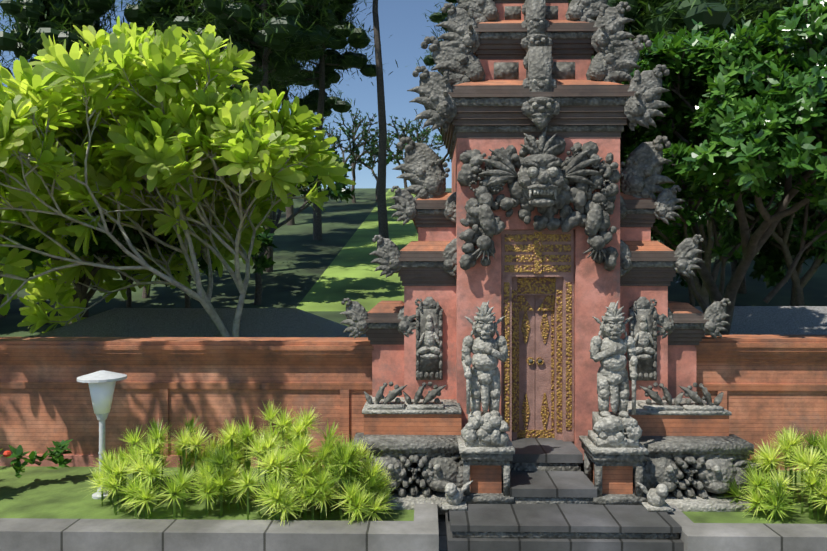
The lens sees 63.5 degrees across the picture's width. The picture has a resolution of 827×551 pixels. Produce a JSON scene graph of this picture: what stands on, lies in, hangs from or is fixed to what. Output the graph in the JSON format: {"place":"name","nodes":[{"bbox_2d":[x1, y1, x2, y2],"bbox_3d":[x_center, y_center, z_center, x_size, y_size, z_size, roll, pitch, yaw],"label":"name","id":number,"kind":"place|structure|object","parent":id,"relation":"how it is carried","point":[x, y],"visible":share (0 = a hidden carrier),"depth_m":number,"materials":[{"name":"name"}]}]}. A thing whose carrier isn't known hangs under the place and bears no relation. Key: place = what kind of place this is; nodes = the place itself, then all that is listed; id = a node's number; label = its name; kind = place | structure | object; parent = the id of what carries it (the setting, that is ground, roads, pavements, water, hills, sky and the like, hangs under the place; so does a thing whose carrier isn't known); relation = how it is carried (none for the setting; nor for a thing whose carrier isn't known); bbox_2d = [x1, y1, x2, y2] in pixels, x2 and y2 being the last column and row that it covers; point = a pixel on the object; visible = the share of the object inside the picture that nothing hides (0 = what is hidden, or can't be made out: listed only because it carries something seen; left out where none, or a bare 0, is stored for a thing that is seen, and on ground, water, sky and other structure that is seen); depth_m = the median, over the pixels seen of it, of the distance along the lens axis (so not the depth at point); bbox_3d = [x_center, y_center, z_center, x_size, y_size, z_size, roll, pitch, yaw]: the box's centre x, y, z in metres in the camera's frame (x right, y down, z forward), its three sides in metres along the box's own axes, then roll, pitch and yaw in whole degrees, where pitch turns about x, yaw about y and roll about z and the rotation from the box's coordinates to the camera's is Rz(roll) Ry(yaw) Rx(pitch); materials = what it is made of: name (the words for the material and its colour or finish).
{"place":"outdoors","nodes":[
{"label":"outdoors","id":0,"kind":"place"},
{"bbox_2d":[0,0,731,188],"label":"sky","id":1,"kind":"structure","parent":0,"point":[405,20],"materials":[{"name":"blue"}]},
{"bbox_2d":[0,188,826,550],"bbox_3d":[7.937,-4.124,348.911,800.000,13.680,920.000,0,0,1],"label":"ground","id":2,"kind":"structure","parent":0,"point":[328,272],"depth_m":28.02,"materials":[{"name":"green plant"}]},
{"bbox_2d":[0,16,355,336],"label":"frangipani tree","id":3,"kind":"object","parent":2,"relation":"on","point":[44,89],"depth_m":10.87,"materials":[{"name":"green plant"}]},
{"bbox_2d":[0,0,822,293],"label":"pine trees","id":4,"kind":"object","parent":2,"relation":"on","point":[291,36],"depth_m":30.67,"materials":[{"name":"green plant"}]},
{"bbox_2d":[0,3,826,495],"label":"gate","id":5,"kind":"structure","parent":2,"relation":"on","point":[324,352],"depth_m":8.63,"materials":[{"name":"brick"}]},
{"bbox_2d":[364,0,708,344],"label":"gate cornices","id":6,"kind":"object","parent":5,"relation":"attached to","point":[581,48],"visible":0.38,"depth_m":8.63,"materials":[{"name":"grey stone"}]},
{"bbox_2d":[501,230,573,440],"bbox_3d":[1.586,0.767,8.660,0.920,2.698,0.260,0,0,1],"label":"wood door","id":7,"kind":"structure","parent":5,"relation":"attached to","point":[535,382],"depth_m":8.62,"materials":[{"name":"brown wood"}]},
{"bbox_2d":[340,0,761,539],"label":"stone carvings","id":8,"kind":"object","parent":5,"relation":"attached to","point":[616,54],"visible":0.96,"depth_m":8.34,"materials":[{"name":"grey stone"}]},
{"bbox_2d":[362,20,756,514],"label":"stone statues","id":9,"kind":"object","parent":5,"relation":"on","point":[617,430],"visible":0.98,"depth_m":7.45,"materials":[{"name":"stone"}]},
{"bbox_2d":[0,503,826,550],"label":"kerb","id":10,"kind":"structure","parent":2,"relation":"on","point":[420,532],"depth_m":6.56,"materials":[{"name":"concrete"}]},
{"bbox_2d":[0,466,826,523],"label":"lawn","id":11,"kind":"structure","parent":2,"relation":"on","point":[42,492],"depth_m":7.48,"materials":[{"name":"green plant"}]},
{"bbox_2d":[0,439,72,477],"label":"plants","id":12,"kind":"object","parent":11,"relation":"on","point":[58,451],"visible":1,"depth_m":8.25,"materials":[{"name":"green plant"}]},
{"bbox_2d":[3,450,10,456],"bbox_3d":[-5.508,2.045,7.810,1.413,0.246,0.448,0,0,1],"label":"flower","id":13,"kind":"object","parent":12,"relation":"on","point":[7,453],"visible":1,"depth_m":7.95,"materials":[{"name":"red plant"}]},
{"bbox_2d":[77,370,126,498],"bbox_3d":[-3.650,1.851,7.837,0.540,1.470,0.540,0,0,1],"label":"garden lamp post","id":14,"kind":"object","parent":11,"relation":"on","point":[101,376],"visible":0.79,"depth_m":7.78,"materials":[{"name":"white metal"}]},
{"bbox_2d":[88,381,115,413],"bbox_3d":[-3.650,1.411,7.837,0.310,0.390,0.310,0,0,1],"label":"lamp shade","id":15,"kind":"object","parent":14,"relation":"on","point":[102,394],"visible":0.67,"depth_m":7.74,"materials":[{"name":"white glass"}]},
{"bbox_2d":[0,363,826,457],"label":"boundary wall","id":16,"kind":"structure","parent":11,"relation":"on","point":[37,420],"depth_m":9.04,"materials":[{"name":"brick"}]},
{"bbox_2d":[86,399,826,525],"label":"bushes","id":17,"kind":"object","parent":11,"relation":"on","point":[212,463],"visible":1,"depth_m":7.21,"materials":[{"name":"green plant"}]},
{"bbox_2d":[0,108,826,324],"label":"distant trees","id":18,"kind":"object","parent":2,"relation":"on","point":[768,267],"depth_m":18.84,"materials":[{"name":"green plant"}]},
{"bbox_2d":[445,438,683,550],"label":"gate steps","id":19,"kind":"structure","parent":2,"relation":"on","point":[556,518],"depth_m":6.86,"materials":[{"name":"grey stone"}]},
{"bbox_2d":[620,0,826,334],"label":"tree","id":20,"kind":"object","parent":2,"relation":"on","point":[739,116],"depth_m":9.11,"materials":[{"name":"green plant"}]},
{"bbox_2d":[34,306,826,336],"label":"pavilion roofs","id":21,"kind":"structure","parent":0,"point":[296,322],"depth_m":13.35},
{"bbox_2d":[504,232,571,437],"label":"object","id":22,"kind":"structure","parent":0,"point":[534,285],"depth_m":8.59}
]}

